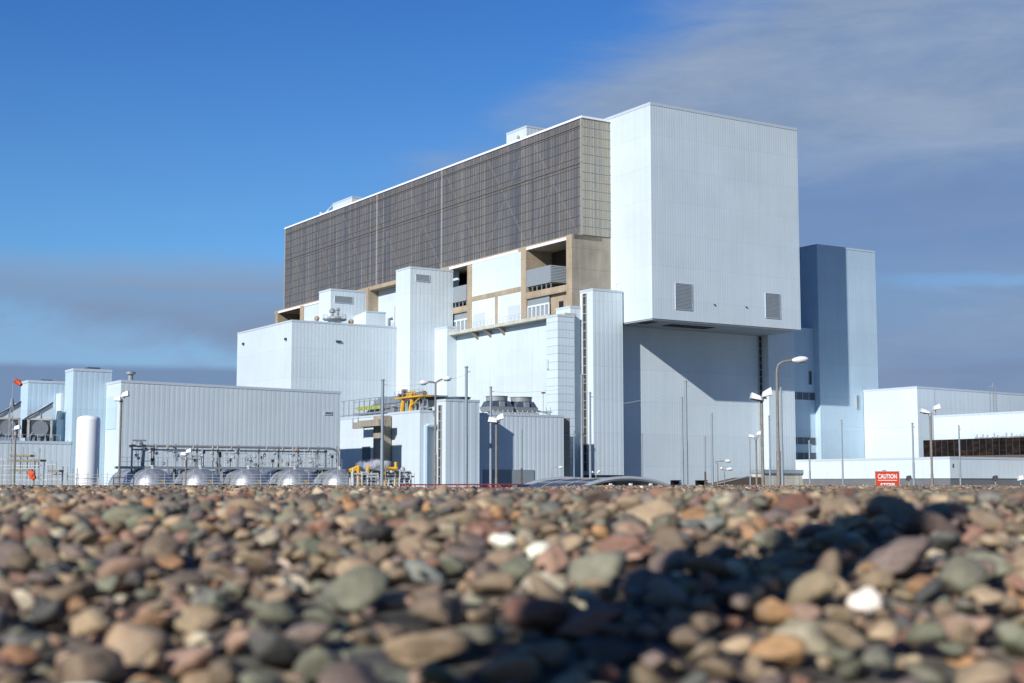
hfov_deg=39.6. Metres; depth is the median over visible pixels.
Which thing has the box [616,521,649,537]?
cobble
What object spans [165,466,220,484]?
pressure vessel
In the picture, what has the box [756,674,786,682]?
cobble
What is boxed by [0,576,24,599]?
cobble
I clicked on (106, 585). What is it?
cobble
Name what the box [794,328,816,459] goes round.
infill building
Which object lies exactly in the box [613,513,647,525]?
cobble
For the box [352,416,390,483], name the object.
beam frame
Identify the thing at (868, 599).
cobble
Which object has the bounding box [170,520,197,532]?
cobble
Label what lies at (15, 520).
cobble
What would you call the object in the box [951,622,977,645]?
cobble
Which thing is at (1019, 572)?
cobble
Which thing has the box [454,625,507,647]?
cobble
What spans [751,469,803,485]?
gatehouse
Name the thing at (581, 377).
tall post
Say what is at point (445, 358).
pier
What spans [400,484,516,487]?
red barrier
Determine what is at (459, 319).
window
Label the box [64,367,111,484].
clad tower
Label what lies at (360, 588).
cobble
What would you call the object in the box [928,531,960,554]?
cobble
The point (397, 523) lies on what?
cobble
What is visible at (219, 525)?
shingle
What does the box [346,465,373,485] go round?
valve gantry
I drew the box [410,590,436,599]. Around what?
cobble
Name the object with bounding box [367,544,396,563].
cobble
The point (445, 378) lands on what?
street lamp
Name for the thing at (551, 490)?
cobble
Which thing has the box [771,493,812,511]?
cobble
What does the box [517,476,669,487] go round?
curved canopy
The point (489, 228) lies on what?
glazed hall
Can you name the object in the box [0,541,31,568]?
cobble
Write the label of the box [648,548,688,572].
cobble
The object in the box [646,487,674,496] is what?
cobble
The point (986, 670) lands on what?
cobble
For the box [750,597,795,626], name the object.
cobble
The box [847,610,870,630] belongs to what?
cobble
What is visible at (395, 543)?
cobble
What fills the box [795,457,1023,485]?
low wall
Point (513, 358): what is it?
block
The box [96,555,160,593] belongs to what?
cobble
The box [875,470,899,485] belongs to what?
caution sign
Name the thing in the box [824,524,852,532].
cobble
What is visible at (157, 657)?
cobble
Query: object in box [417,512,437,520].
cobble
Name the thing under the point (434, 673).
cobble
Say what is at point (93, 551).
cobble
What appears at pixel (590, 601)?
cobble
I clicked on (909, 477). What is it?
spotlight
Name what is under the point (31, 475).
life ring housing
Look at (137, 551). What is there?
cobble
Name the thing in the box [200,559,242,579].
cobble
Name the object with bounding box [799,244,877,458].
stair tower
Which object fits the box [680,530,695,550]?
cobble
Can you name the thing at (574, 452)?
tall post
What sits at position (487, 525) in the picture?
cobble
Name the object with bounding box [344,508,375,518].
cobble
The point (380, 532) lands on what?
cobble
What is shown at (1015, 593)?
cobble
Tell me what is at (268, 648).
cobble
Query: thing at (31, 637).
cobble
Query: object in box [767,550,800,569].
cobble
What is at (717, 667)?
cobble
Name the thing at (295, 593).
cobble
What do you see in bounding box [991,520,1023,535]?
cobble
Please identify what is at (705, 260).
charge hall
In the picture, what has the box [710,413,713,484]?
tall post
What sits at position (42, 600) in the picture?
cobble
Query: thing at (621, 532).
cobble
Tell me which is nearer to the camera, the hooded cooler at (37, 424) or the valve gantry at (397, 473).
the valve gantry at (397, 473)
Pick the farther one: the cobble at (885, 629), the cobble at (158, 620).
the cobble at (158, 620)
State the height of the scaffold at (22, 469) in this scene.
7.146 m
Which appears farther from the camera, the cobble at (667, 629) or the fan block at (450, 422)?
the fan block at (450, 422)
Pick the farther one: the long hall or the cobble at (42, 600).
the long hall
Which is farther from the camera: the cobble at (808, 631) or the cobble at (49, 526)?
the cobble at (49, 526)
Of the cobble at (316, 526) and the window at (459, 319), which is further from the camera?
the window at (459, 319)
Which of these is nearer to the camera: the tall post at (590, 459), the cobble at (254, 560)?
the cobble at (254, 560)
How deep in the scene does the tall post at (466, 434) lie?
139.70 m
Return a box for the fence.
[0,469,414,486]
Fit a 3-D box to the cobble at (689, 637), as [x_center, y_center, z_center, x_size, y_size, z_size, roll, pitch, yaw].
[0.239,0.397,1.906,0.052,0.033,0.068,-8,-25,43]
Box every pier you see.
[434,326,456,396]
[546,314,574,476]
[556,306,580,477]
[761,332,795,469]
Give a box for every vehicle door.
[670,480,680,484]
[695,480,707,484]
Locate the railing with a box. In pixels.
[353,395,447,415]
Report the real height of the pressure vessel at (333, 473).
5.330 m
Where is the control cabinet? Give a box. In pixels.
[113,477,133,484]
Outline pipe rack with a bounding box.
[114,440,341,484]
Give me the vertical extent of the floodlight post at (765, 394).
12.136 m
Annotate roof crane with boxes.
[394,389,431,411]
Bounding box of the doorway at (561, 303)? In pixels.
[554,292,564,307]
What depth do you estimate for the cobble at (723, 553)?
2.48 m
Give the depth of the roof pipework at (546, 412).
264.08 m
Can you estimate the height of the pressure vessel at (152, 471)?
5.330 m
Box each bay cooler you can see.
[453,284,466,306]
[526,265,565,291]
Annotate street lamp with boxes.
[420,376,451,486]
[715,459,730,484]
[720,467,732,484]
[775,356,807,484]
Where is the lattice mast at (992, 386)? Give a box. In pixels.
[989,383,996,412]
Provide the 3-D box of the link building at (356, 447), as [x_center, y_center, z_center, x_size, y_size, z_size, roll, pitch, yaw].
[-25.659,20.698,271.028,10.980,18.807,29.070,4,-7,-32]
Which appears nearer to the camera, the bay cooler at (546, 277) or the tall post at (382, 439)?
the tall post at (382, 439)
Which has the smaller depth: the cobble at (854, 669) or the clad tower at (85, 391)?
the cobble at (854, 669)
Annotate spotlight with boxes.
[906,475,911,484]
[992,475,998,483]
[1017,475,1023,484]
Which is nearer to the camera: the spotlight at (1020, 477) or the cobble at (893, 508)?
the cobble at (893, 508)
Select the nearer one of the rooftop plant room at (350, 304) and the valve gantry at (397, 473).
the valve gantry at (397, 473)
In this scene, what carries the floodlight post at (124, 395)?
on the ground
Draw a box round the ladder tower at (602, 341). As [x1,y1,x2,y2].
[580,283,623,477]
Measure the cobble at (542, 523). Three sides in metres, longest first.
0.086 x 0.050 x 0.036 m
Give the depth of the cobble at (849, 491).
4.42 m
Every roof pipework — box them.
[390,399,428,412]
[538,392,551,414]
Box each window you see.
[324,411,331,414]
[362,446,369,461]
[453,312,466,330]
[527,295,549,317]
[808,371,811,384]
[923,437,1023,456]
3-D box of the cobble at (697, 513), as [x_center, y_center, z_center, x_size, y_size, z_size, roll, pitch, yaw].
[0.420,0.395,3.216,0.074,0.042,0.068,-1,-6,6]
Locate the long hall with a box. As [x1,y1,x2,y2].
[104,371,340,484]
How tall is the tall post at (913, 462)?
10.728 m
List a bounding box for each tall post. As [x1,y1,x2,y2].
[380,379,386,485]
[464,366,470,488]
[489,386,493,486]
[520,429,523,483]
[573,431,574,476]
[580,374,584,477]
[588,392,592,477]
[641,433,643,476]
[680,397,684,484]
[684,380,689,484]
[704,436,706,484]
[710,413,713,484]
[749,439,750,484]
[768,416,770,484]
[780,387,783,484]
[808,440,811,484]
[841,419,843,484]
[911,422,914,484]
[958,425,961,484]
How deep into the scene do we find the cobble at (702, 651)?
1.84 m
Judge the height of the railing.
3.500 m
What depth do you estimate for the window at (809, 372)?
310.97 m
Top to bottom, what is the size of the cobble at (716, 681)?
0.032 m
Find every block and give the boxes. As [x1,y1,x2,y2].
[0,419,71,484]
[387,410,437,486]
[421,397,479,486]
[456,320,546,414]
[863,386,1023,457]
[923,411,1023,457]
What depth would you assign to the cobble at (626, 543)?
2.61 m
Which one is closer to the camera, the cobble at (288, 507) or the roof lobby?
the cobble at (288, 507)
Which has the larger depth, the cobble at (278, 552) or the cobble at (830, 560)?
the cobble at (278, 552)
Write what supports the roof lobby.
on the turbine hall
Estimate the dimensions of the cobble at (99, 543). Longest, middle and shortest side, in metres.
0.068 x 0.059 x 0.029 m
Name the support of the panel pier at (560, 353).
on the ground
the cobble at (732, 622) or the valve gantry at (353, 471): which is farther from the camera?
the valve gantry at (353, 471)
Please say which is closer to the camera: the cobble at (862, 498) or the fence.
the cobble at (862, 498)
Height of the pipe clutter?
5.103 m
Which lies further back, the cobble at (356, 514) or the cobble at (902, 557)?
the cobble at (356, 514)
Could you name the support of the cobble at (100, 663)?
on the shingle bank
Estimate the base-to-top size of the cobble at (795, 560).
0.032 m
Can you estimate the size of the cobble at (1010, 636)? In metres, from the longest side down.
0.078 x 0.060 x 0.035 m
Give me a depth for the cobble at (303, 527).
3.07 m
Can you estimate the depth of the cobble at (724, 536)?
2.86 m
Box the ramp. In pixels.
[706,476,760,484]
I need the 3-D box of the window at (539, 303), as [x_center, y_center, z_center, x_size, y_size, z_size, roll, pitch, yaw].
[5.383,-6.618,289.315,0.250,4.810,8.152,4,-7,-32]
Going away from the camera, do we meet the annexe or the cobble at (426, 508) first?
the cobble at (426, 508)
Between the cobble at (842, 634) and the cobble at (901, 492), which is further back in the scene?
the cobble at (901, 492)
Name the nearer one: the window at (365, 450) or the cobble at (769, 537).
the cobble at (769, 537)
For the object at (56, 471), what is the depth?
155.37 m
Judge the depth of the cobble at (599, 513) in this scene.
3.07 m
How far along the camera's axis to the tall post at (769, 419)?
179.36 m
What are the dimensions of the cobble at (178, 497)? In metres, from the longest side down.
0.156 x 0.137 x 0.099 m
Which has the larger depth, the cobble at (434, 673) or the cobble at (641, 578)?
the cobble at (641, 578)
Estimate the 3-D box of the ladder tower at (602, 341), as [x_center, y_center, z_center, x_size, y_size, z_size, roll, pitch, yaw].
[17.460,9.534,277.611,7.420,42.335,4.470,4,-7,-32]
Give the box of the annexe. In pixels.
[479,413,563,486]
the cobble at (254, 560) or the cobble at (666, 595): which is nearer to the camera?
the cobble at (666, 595)
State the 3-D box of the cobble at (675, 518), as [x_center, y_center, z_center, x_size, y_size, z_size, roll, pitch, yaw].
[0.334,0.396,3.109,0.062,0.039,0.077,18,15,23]
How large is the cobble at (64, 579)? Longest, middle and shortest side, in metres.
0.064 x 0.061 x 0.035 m
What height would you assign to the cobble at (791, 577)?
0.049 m
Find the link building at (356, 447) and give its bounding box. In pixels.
[340,396,387,484]
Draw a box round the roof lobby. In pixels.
[354,311,394,325]
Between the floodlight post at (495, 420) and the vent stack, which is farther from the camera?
the vent stack
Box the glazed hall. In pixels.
[275,115,610,339]
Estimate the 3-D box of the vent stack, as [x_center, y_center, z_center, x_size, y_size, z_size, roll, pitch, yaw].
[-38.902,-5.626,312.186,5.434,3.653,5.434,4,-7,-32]
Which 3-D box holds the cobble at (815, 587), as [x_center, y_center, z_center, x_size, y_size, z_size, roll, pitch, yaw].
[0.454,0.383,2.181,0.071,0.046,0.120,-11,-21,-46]
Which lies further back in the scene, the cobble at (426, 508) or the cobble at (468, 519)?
the cobble at (426, 508)
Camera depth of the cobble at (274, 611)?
2.05 m
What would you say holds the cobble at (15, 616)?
on the shingle
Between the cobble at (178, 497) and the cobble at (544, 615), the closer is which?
the cobble at (544, 615)
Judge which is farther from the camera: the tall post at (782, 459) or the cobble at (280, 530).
the tall post at (782, 459)
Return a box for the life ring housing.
[28,470,35,484]
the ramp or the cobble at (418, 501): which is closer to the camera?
the cobble at (418, 501)
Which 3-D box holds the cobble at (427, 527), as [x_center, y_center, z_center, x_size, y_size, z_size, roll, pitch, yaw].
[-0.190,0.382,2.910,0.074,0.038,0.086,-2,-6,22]
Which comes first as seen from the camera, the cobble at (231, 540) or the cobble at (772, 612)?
the cobble at (772, 612)
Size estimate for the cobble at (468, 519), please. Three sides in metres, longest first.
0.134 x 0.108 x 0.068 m
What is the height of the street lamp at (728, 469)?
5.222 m
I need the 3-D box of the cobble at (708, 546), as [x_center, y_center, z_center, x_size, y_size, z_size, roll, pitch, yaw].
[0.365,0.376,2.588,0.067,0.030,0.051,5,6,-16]
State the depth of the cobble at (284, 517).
3.17 m
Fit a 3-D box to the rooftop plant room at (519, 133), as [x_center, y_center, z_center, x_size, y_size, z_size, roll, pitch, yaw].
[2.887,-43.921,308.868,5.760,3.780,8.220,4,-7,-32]
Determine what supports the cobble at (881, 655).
on the shingle
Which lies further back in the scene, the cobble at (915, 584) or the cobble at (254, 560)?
the cobble at (254, 560)
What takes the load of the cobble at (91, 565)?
on the shingle bank
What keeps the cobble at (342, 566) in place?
on the shingle bank
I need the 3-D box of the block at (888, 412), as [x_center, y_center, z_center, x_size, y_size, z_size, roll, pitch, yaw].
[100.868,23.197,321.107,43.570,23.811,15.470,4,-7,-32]
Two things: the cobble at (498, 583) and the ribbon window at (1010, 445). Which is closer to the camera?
the cobble at (498, 583)
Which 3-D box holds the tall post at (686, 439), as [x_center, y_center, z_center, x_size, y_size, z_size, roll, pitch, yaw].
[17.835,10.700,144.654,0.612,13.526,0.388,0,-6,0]
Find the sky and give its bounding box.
[0,0,1023,440]
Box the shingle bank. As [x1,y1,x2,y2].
[0,514,1023,682]
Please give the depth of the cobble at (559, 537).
2.76 m
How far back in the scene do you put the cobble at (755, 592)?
2.17 m
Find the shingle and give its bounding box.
[0,484,1023,682]
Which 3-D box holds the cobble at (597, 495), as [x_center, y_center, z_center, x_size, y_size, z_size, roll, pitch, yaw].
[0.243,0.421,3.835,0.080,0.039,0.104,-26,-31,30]
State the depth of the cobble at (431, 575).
2.30 m
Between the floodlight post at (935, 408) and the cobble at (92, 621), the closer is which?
the cobble at (92, 621)
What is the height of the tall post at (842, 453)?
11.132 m
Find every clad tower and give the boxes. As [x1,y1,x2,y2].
[20,379,64,440]
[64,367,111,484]
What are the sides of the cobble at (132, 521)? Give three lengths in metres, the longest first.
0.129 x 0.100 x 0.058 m
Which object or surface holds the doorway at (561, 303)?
in the glazed hall
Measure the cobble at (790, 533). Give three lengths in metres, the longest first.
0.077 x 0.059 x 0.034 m
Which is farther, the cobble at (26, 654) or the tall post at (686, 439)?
the tall post at (686, 439)
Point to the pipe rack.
(138, 443)
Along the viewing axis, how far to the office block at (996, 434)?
286.33 m
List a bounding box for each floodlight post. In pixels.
[13,425,20,484]
[114,391,129,484]
[180,448,191,484]
[488,413,503,486]
[748,431,760,484]
[750,387,771,485]
[919,404,940,484]
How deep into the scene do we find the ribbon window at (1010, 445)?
285.23 m
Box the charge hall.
[584,102,800,484]
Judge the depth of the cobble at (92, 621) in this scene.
1.99 m
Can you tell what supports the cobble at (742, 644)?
on the shingle bank
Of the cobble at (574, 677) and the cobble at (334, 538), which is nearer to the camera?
the cobble at (574, 677)
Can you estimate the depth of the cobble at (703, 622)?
1.96 m
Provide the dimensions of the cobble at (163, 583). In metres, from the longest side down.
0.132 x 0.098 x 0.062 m
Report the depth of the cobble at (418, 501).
3.44 m
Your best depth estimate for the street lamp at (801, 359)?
134.84 m
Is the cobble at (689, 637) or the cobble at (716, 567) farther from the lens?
the cobble at (716, 567)
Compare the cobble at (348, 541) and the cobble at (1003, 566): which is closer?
the cobble at (1003, 566)
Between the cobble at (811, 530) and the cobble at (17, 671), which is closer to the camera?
the cobble at (17, 671)
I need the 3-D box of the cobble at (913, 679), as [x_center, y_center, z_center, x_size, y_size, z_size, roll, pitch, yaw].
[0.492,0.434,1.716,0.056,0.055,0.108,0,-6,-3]
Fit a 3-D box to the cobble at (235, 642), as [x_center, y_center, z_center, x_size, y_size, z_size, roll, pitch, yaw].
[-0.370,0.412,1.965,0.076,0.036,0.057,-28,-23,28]
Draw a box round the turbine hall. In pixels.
[237,320,396,417]
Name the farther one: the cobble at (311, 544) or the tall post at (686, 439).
the tall post at (686, 439)
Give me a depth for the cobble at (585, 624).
1.98 m
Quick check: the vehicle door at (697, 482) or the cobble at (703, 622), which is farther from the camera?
the vehicle door at (697, 482)
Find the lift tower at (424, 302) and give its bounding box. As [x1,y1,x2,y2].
[396,266,452,395]
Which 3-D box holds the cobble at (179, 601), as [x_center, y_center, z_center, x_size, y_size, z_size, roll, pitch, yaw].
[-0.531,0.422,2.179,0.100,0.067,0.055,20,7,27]
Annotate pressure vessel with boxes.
[108,465,173,485]
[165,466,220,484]
[214,466,268,485]
[260,466,314,485]
[304,467,348,485]
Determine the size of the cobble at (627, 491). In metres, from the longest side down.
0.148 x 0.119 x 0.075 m
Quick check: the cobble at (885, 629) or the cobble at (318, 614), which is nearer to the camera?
the cobble at (885, 629)
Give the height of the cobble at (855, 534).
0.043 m
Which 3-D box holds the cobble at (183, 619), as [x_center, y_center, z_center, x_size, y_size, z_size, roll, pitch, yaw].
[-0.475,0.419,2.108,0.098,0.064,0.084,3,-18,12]
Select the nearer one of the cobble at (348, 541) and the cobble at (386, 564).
the cobble at (386, 564)
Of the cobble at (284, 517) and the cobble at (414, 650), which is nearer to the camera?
the cobble at (414, 650)
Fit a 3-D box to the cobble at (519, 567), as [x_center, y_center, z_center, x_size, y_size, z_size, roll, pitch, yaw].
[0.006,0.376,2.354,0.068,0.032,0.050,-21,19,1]
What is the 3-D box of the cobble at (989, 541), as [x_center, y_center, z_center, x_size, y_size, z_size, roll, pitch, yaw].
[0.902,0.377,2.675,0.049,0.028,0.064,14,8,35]
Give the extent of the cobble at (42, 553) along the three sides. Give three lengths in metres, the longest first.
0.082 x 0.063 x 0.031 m
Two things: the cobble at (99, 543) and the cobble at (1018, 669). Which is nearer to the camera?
the cobble at (1018, 669)
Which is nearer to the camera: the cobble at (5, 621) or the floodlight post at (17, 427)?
the cobble at (5, 621)
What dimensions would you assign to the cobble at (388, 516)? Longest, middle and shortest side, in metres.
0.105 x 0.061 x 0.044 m
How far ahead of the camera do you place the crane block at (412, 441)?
247.51 m
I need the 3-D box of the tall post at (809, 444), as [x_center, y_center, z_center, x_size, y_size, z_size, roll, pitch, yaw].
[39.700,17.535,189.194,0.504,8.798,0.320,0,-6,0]
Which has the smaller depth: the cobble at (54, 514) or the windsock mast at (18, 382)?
the cobble at (54, 514)
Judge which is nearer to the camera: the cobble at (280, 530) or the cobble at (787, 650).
the cobble at (787, 650)
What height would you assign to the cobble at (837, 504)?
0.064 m
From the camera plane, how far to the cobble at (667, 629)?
1.98 m
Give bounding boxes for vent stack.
[323,308,346,322]
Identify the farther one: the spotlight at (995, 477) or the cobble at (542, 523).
the spotlight at (995, 477)
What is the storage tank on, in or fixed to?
on the ground
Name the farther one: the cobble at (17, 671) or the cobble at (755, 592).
the cobble at (755, 592)
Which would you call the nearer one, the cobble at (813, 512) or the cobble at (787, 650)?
the cobble at (787, 650)
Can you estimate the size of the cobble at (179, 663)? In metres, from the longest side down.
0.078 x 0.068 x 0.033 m
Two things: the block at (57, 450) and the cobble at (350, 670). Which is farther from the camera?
the block at (57, 450)
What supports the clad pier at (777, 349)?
on the ground
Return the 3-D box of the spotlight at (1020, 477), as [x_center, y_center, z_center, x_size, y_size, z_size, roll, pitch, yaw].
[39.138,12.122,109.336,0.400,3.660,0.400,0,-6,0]
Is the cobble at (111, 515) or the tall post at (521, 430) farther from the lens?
the tall post at (521, 430)
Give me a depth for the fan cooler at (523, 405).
261.46 m
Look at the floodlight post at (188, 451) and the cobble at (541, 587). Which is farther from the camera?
the floodlight post at (188, 451)
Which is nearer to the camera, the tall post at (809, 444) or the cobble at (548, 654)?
the cobble at (548, 654)
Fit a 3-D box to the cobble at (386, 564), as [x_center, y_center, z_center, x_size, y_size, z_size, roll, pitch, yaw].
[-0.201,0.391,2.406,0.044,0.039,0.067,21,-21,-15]
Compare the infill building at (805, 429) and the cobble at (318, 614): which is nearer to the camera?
the cobble at (318, 614)
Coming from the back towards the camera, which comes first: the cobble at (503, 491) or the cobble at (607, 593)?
the cobble at (503, 491)
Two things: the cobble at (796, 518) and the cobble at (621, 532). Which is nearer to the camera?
the cobble at (621, 532)
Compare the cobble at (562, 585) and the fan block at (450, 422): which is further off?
the fan block at (450, 422)
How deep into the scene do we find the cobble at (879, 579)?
2.31 m
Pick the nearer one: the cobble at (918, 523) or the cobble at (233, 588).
the cobble at (233, 588)
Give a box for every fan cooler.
[480,396,514,413]
[510,397,538,413]
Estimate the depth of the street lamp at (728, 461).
189.22 m
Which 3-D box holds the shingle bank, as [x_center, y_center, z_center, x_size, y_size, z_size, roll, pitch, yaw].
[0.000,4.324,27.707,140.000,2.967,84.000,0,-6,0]
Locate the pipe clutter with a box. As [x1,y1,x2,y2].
[373,467,413,486]
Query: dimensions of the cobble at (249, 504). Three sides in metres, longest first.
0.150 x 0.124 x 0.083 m
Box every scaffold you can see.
[0,446,45,484]
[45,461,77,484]
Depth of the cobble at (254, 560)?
2.44 m
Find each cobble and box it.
[0,513,23,529]
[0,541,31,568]
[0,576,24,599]
[0,590,12,609]
[0,607,21,620]
[0,610,11,633]
[0,643,41,666]
[0,663,27,679]
[2,631,65,655]
[30,595,67,622]
[31,545,69,566]
[31,599,63,627]
[38,523,58,529]
[39,580,99,610]
[42,507,66,527]
[46,573,85,588]
[58,546,101,566]
[62,644,126,682]
[70,606,113,637]
[79,557,103,574]
[84,540,104,546]
[95,575,119,597]
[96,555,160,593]
[101,505,154,524]
[105,622,170,666]
[122,492,143,498]
[125,513,169,530]
[126,542,142,555]
[130,614,169,627]
[136,595,190,615]
[141,534,182,557]
[144,649,165,666]
[145,575,198,599]
[155,555,177,575]
[159,602,223,632]
[161,645,219,676]
[167,570,206,586]
[170,494,187,500]
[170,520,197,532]
[191,588,226,612]
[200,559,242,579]
[208,657,247,682]
[223,580,253,596]
[223,628,267,655]
[224,498,266,510]
[228,536,254,550]
[238,671,280,682]
[240,551,275,570]
[246,629,301,666]
[250,579,275,601]
[250,600,299,622]
[256,527,283,543]
[270,561,326,582]
[273,513,319,523]
[274,549,283,557]
[275,584,303,597]
[278,574,316,594]
[281,503,297,513]
[285,621,335,641]
[293,537,324,556]
[294,648,342,682]
[298,524,320,538]
[303,608,337,626]
[306,519,338,533]
[317,657,382,682]
[322,536,340,556]
[327,565,390,611]
[334,558,380,576]
[336,535,363,548]
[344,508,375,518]
[363,524,396,544]
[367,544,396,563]
[379,559,397,569]
[382,503,421,521]
[383,628,473,668]
[385,518,407,529]
[386,497,423,522]
[390,537,402,546]
[398,535,425,557]
[400,519,440,535]
[404,560,447,585]
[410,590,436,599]
[410,593,466,627]
[412,555,446,580]
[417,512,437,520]
[418,664,456,682]
[421,582,444,592]
[422,501,431,513]
[426,523,459,539]
[433,511,480,533]
[443,545,483,566]
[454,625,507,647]
[464,519,496,544]
[475,571,514,595]
[478,653,539,682]
[484,549,525,566]
[495,490,514,495]
[499,556,535,582]
[502,597,569,633]
[516,518,555,532]
[519,570,571,595]
[529,640,568,667]
[530,570,571,606]
[534,542,571,573]
[544,488,563,492]
[551,671,592,682]
[555,605,625,638]
[557,531,578,557]
[557,535,585,552]
[567,550,626,588]
[576,637,641,670]
[582,489,612,503]
[583,507,609,524]
[583,594,607,609]
[590,585,619,601]
[594,534,641,565]
[603,531,635,540]
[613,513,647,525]
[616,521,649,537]
[620,568,675,601]
[621,487,632,496]
[624,498,678,525]
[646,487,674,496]
[647,513,670,532]
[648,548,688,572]
[648,577,688,611]
[651,513,680,525]
[653,523,685,550]
[656,621,709,638]
[664,611,695,622]
[670,626,709,649]
[678,580,700,595]
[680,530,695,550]
[681,507,710,520]
[684,554,731,579]
[685,567,697,577]
[687,642,721,662]
[691,614,721,631]
[696,539,728,554]
[696,657,738,680]
[699,535,741,550]
[708,546,739,560]
[709,680,725,682]
[715,616,742,628]
[716,506,743,524]
[718,583,765,610]
[721,636,753,653]
[748,633,805,668]
[749,542,775,556]
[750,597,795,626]
[752,527,789,548]
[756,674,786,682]
[760,507,792,525]
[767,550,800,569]
[768,569,807,592]
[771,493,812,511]
[771,614,838,653]
[772,551,810,569]
[779,513,812,531]
[785,529,793,537]
[786,569,838,605]
[793,505,820,520]
[793,522,827,538]
[814,529,844,546]
[814,548,841,575]
[817,497,860,520]
[820,621,869,649]
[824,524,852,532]
[829,572,850,596]
[834,488,858,495]
[836,658,867,679]
[845,532,865,540]
[846,586,883,614]
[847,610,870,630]
[853,537,932,578]
[856,493,882,511]
[858,568,894,590]
[862,645,896,666]
[864,494,916,527]
[867,619,897,638]
[895,675,925,682]
[897,489,917,495]
[901,510,966,544]
[905,622,947,643]
[906,575,935,593]
[907,663,945,682]
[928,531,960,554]
[929,614,976,639]
[936,554,988,596]
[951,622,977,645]
[953,659,1017,682]
[964,551,1014,576]
[968,508,1005,532]
[977,559,996,574]
[978,534,1004,547]
[985,680,1009,682]
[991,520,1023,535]
[994,622,1023,656]
[1001,567,1023,587]
[1003,513,1016,519]
[1006,587,1023,608]
[1010,659,1023,682]
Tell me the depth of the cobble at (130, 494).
5.54 m
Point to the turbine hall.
(350, 361)
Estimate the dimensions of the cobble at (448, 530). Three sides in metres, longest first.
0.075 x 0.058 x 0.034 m
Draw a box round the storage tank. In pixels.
[75,415,100,485]
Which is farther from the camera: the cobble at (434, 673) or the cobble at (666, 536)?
the cobble at (666, 536)
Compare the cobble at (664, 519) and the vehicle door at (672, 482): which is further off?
the vehicle door at (672, 482)
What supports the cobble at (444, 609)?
on the shingle bank
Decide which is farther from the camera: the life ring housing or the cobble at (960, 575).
the life ring housing
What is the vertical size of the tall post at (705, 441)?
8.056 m
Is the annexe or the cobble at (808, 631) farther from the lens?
the annexe
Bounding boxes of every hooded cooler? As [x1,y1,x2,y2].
[0,401,28,440]
[21,402,60,440]
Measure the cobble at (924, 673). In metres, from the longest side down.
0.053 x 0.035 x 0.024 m
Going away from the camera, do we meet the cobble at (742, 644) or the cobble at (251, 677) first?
the cobble at (251, 677)
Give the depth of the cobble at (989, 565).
2.33 m
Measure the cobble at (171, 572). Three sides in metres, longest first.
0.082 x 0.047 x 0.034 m
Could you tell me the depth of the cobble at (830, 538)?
2.72 m
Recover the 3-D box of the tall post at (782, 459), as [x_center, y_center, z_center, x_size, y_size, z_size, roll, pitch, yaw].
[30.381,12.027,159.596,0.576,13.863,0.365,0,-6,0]
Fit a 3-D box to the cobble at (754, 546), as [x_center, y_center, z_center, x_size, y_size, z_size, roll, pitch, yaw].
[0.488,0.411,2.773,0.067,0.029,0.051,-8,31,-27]
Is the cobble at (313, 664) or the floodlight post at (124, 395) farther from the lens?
the floodlight post at (124, 395)
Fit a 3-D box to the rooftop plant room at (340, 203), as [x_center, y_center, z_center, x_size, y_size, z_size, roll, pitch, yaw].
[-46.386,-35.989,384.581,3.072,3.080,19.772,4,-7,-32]
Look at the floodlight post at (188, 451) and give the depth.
149.37 m
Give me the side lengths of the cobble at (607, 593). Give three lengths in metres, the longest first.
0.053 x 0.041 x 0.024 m
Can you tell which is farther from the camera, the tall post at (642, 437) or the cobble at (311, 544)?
the tall post at (642, 437)
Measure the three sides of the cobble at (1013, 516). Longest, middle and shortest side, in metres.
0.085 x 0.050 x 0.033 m
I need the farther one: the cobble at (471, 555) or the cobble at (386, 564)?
the cobble at (471, 555)
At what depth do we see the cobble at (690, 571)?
2.47 m
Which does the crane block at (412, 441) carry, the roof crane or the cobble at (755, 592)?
the roof crane
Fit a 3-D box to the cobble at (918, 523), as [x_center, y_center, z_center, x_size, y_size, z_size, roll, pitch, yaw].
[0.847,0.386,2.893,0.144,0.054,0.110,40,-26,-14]
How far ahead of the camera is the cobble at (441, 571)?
2.43 m
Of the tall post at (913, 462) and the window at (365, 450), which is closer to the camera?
the tall post at (913, 462)
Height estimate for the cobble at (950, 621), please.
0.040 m
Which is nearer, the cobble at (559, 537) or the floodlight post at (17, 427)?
the cobble at (559, 537)
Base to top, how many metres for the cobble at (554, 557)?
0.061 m
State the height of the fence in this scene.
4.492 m
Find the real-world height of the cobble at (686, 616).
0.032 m
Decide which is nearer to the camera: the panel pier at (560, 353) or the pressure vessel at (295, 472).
the pressure vessel at (295, 472)
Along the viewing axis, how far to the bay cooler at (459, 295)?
315.71 m
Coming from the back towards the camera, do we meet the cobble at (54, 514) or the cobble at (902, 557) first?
the cobble at (54, 514)
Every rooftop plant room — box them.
[319,288,365,323]
[320,196,361,213]
[506,125,546,143]
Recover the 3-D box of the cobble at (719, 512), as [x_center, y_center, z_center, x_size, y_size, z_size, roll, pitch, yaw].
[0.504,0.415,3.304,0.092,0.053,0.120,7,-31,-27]
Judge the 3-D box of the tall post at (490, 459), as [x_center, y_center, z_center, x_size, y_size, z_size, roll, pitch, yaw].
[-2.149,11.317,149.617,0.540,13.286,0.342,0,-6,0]
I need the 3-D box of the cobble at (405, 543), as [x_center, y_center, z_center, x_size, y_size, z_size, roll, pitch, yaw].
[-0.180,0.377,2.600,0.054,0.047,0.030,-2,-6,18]
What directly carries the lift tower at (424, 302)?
on the ground
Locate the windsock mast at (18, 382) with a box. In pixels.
[6,378,22,484]
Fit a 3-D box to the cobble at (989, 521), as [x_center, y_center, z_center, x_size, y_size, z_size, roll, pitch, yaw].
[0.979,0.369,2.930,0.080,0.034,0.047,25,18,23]
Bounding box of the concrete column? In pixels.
[564,418,569,476]
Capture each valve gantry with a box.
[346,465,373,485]
[364,465,379,485]
[379,462,410,486]

